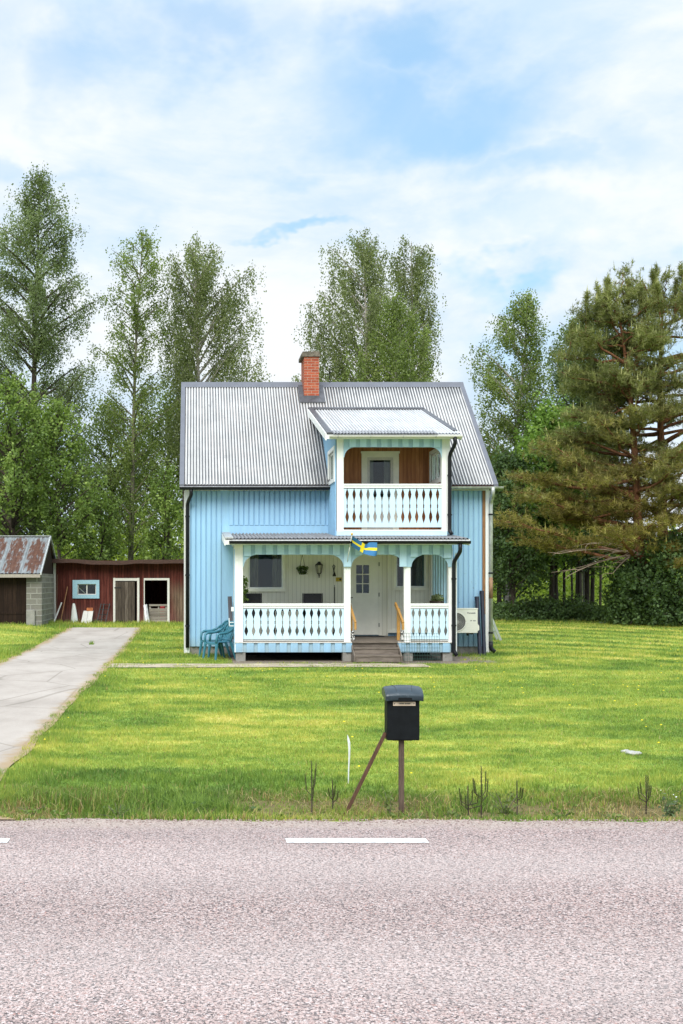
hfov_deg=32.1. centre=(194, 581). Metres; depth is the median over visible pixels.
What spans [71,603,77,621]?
white bundle
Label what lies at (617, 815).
leafy weed
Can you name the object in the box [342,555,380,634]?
front door
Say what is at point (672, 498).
pine tree
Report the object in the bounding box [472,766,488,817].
pine sapling
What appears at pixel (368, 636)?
doormat
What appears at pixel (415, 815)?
leafy weed
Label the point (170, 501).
young tree
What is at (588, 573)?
deciduous tree
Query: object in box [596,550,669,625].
shrub
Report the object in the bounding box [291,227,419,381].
birch tree
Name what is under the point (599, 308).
pine tree
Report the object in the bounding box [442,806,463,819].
leafy weed
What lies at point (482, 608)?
plastic pipe
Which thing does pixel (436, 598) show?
flower box
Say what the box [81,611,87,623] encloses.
pale board
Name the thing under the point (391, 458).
balcony door
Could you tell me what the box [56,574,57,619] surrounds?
wooden pole
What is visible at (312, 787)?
pine sapling
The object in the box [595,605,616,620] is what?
bush
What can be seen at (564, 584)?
slim tree
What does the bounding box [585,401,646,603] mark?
slim tree
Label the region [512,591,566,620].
bush
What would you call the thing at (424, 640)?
wire panel
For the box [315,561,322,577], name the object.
wall lantern
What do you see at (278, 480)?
blue house
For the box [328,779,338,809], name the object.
pine sapling
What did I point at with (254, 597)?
patio chair
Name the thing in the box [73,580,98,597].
window
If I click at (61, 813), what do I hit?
leafy weed
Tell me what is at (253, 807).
leafy weed
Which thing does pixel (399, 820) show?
edge gravel
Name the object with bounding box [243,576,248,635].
potted plant
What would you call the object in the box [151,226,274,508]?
birch tree
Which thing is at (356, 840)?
road marking
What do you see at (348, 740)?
marker stake
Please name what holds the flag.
attached to the blue house
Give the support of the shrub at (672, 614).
on the ground at (308, 659)
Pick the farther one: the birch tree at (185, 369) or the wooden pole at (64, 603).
the birch tree at (185, 369)
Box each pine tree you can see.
[493,260,682,624]
[536,261,682,594]
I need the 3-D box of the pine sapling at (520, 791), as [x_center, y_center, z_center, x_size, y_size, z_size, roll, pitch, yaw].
[2.843,1.914,10.296,0.120,0.332,0.077,0,0,38]
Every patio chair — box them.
[243,593,262,633]
[302,593,322,633]
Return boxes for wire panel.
[401,633,439,662]
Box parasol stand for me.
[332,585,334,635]
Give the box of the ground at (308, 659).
[0,585,682,821]
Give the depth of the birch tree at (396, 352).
52.06 m
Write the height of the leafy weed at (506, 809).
0.304 m
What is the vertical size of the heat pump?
0.694 m
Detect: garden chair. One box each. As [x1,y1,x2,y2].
[198,620,230,657]
[202,621,234,659]
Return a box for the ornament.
[351,630,354,639]
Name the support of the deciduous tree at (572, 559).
on the ground at (308, 659)
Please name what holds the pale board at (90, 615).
on the ground at (308, 659)
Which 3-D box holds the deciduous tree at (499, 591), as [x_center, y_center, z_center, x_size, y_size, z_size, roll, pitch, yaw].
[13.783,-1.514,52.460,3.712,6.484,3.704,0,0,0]
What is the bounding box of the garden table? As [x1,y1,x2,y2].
[274,609,311,633]
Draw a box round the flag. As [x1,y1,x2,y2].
[347,533,376,561]
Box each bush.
[493,600,533,621]
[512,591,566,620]
[541,589,598,620]
[574,599,610,621]
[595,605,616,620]
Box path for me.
[109,663,430,666]
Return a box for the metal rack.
[97,604,109,621]
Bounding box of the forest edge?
[3,497,676,596]
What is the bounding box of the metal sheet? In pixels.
[143,604,149,622]
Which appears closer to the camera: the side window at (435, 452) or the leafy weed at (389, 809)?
the leafy weed at (389, 809)
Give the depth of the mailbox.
10.29 m
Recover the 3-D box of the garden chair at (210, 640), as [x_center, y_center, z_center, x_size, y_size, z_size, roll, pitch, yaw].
[0.549,1.427,29.126,0.733,0.933,0.616,0,0,-24]
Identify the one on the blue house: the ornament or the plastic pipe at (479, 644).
the ornament
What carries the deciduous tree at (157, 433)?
on the ground at (308, 659)
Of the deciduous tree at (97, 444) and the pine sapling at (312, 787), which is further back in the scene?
the deciduous tree at (97, 444)
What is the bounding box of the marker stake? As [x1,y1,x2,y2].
[347,735,349,783]
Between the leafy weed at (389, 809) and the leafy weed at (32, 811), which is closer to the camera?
the leafy weed at (32, 811)
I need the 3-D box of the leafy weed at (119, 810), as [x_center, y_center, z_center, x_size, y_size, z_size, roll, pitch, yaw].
[-0.620,1.958,9.912,0.370,0.221,0.332,0,0,0]
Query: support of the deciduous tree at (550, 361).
on the ground at (308, 659)
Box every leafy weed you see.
[15,802,50,818]
[51,806,76,818]
[98,799,143,818]
[192,799,215,815]
[242,800,261,813]
[274,805,293,818]
[377,785,396,817]
[405,810,422,818]
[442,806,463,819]
[487,792,522,816]
[549,803,577,818]
[598,809,622,819]
[657,793,682,818]
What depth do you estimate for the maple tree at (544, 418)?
48.95 m
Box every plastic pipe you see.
[474,596,481,655]
[479,591,485,655]
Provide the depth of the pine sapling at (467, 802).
10.00 m
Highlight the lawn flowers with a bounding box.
[44,643,677,772]
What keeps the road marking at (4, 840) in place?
on the road
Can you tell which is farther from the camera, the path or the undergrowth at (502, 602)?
the undergrowth at (502, 602)
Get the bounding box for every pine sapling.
[304,761,316,813]
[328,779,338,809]
[459,785,482,816]
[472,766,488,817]
[511,780,523,814]
[637,774,651,813]
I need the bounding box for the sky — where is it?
[0,0,682,581]
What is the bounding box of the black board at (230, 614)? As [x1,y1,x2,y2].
[228,596,233,656]
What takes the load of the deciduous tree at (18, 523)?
on the ground at (308, 659)
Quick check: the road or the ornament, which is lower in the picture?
the road
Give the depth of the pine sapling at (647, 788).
10.40 m
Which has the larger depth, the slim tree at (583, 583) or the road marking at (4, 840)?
the slim tree at (583, 583)
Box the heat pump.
[457,608,478,635]
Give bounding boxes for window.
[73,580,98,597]
[246,555,286,591]
[327,445,334,485]
[393,555,428,589]
[429,449,440,483]
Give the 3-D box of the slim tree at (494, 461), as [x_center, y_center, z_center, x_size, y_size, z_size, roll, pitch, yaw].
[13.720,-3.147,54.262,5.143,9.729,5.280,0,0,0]
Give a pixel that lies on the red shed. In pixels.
(126, 590)
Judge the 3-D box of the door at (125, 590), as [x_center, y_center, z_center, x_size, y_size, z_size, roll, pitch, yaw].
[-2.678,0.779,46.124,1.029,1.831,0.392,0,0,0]
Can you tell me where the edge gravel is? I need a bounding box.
[0,817,682,829]
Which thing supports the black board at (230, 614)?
on the ground at (308, 659)
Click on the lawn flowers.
(478, 673)
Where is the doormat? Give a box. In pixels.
[354,635,383,636]
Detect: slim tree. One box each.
[484,409,503,602]
[557,401,582,604]
[570,426,650,599]
[574,451,622,596]
[582,454,608,601]
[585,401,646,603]
[599,498,612,604]
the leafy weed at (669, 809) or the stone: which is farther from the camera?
the stone
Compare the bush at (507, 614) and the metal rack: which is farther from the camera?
the bush at (507, 614)
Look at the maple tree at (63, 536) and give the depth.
47.97 m
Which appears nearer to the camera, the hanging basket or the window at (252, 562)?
the hanging basket
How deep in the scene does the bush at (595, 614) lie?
47.20 m
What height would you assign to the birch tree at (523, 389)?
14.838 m
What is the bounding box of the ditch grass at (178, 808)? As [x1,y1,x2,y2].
[0,782,682,820]
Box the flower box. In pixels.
[430,594,443,602]
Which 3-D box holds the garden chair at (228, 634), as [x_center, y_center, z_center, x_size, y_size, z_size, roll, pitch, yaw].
[0.647,1.428,28.284,0.733,0.933,0.616,0,0,-32]
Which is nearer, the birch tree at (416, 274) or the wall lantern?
the wall lantern
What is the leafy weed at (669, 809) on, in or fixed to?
on the ground at (308, 659)
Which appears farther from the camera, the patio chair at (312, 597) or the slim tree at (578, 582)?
the slim tree at (578, 582)
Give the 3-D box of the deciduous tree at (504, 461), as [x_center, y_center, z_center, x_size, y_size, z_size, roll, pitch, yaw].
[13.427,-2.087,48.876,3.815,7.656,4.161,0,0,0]
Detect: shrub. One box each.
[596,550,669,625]
[619,523,682,625]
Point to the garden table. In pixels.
(276, 614)
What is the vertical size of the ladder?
4.298 m
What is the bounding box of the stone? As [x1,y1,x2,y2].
[625,750,640,754]
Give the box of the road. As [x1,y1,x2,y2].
[0,819,682,1023]
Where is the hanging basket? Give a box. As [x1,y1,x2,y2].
[296,555,308,574]
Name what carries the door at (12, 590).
in the garage
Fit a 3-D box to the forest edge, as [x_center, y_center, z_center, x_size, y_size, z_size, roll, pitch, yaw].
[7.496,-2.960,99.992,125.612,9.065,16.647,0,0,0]
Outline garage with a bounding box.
[0,536,55,625]
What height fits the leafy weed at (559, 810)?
0.228 m
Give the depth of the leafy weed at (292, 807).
9.40 m
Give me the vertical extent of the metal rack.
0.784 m
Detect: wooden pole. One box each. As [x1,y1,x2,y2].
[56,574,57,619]
[61,587,67,619]
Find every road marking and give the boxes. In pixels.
[0,838,9,842]
[285,838,428,842]
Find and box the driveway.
[0,627,140,818]
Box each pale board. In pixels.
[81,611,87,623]
[87,611,92,621]
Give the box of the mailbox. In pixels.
[344,685,423,815]
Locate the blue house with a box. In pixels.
[179,351,503,661]
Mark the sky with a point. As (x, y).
(537, 145)
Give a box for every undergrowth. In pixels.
[493,557,681,605]
[493,598,606,620]
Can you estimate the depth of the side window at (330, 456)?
29.73 m
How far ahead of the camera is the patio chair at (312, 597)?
29.04 m
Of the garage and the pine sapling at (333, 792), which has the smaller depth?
the pine sapling at (333, 792)
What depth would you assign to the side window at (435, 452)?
29.65 m
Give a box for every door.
[0,578,25,623]
[113,578,138,622]
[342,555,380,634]
[361,451,399,529]
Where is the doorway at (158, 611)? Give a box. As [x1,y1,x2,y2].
[144,578,168,621]
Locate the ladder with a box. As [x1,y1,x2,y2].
[493,619,501,640]
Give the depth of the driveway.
22.77 m
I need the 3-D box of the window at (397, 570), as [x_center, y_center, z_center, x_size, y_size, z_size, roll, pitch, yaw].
[5.537,-0.290,29.979,0.925,1.030,0.344,0,0,0]
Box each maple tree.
[0,364,79,536]
[22,395,115,558]
[493,390,598,602]
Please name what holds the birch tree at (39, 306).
on the ground at (308, 659)
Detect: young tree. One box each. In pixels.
[56,473,130,560]
[134,453,183,559]
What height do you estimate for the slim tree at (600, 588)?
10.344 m
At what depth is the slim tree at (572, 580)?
56.94 m
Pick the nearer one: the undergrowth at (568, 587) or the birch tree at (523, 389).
the birch tree at (523, 389)
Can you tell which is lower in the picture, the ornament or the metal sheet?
the ornament
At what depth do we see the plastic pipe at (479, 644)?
29.62 m
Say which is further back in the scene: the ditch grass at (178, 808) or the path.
the path
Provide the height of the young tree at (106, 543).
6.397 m
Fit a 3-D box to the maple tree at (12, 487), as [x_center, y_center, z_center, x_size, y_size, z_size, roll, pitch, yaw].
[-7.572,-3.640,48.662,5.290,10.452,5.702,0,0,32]
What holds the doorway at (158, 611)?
in the red shed
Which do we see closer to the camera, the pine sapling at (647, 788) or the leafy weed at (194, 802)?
the leafy weed at (194, 802)
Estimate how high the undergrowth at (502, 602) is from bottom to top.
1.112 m
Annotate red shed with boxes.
[52,559,183,622]
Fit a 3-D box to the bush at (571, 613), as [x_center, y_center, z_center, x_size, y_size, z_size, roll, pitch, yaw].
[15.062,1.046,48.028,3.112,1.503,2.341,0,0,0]
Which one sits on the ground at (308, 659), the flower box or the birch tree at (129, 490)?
the birch tree at (129, 490)
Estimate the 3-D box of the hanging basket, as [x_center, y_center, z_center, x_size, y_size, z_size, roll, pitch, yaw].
[2.750,-0.420,29.720,0.332,0.516,0.272,0,0,0]
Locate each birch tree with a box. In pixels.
[0,162,112,546]
[87,224,180,559]
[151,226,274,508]
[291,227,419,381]
[319,291,442,381]
[386,233,447,381]
[459,287,559,605]
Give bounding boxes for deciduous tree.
[0,422,39,536]
[65,392,157,557]
[116,386,183,558]
[488,441,560,605]
[490,477,527,602]
[521,450,603,600]
[536,312,628,601]
[560,495,625,603]

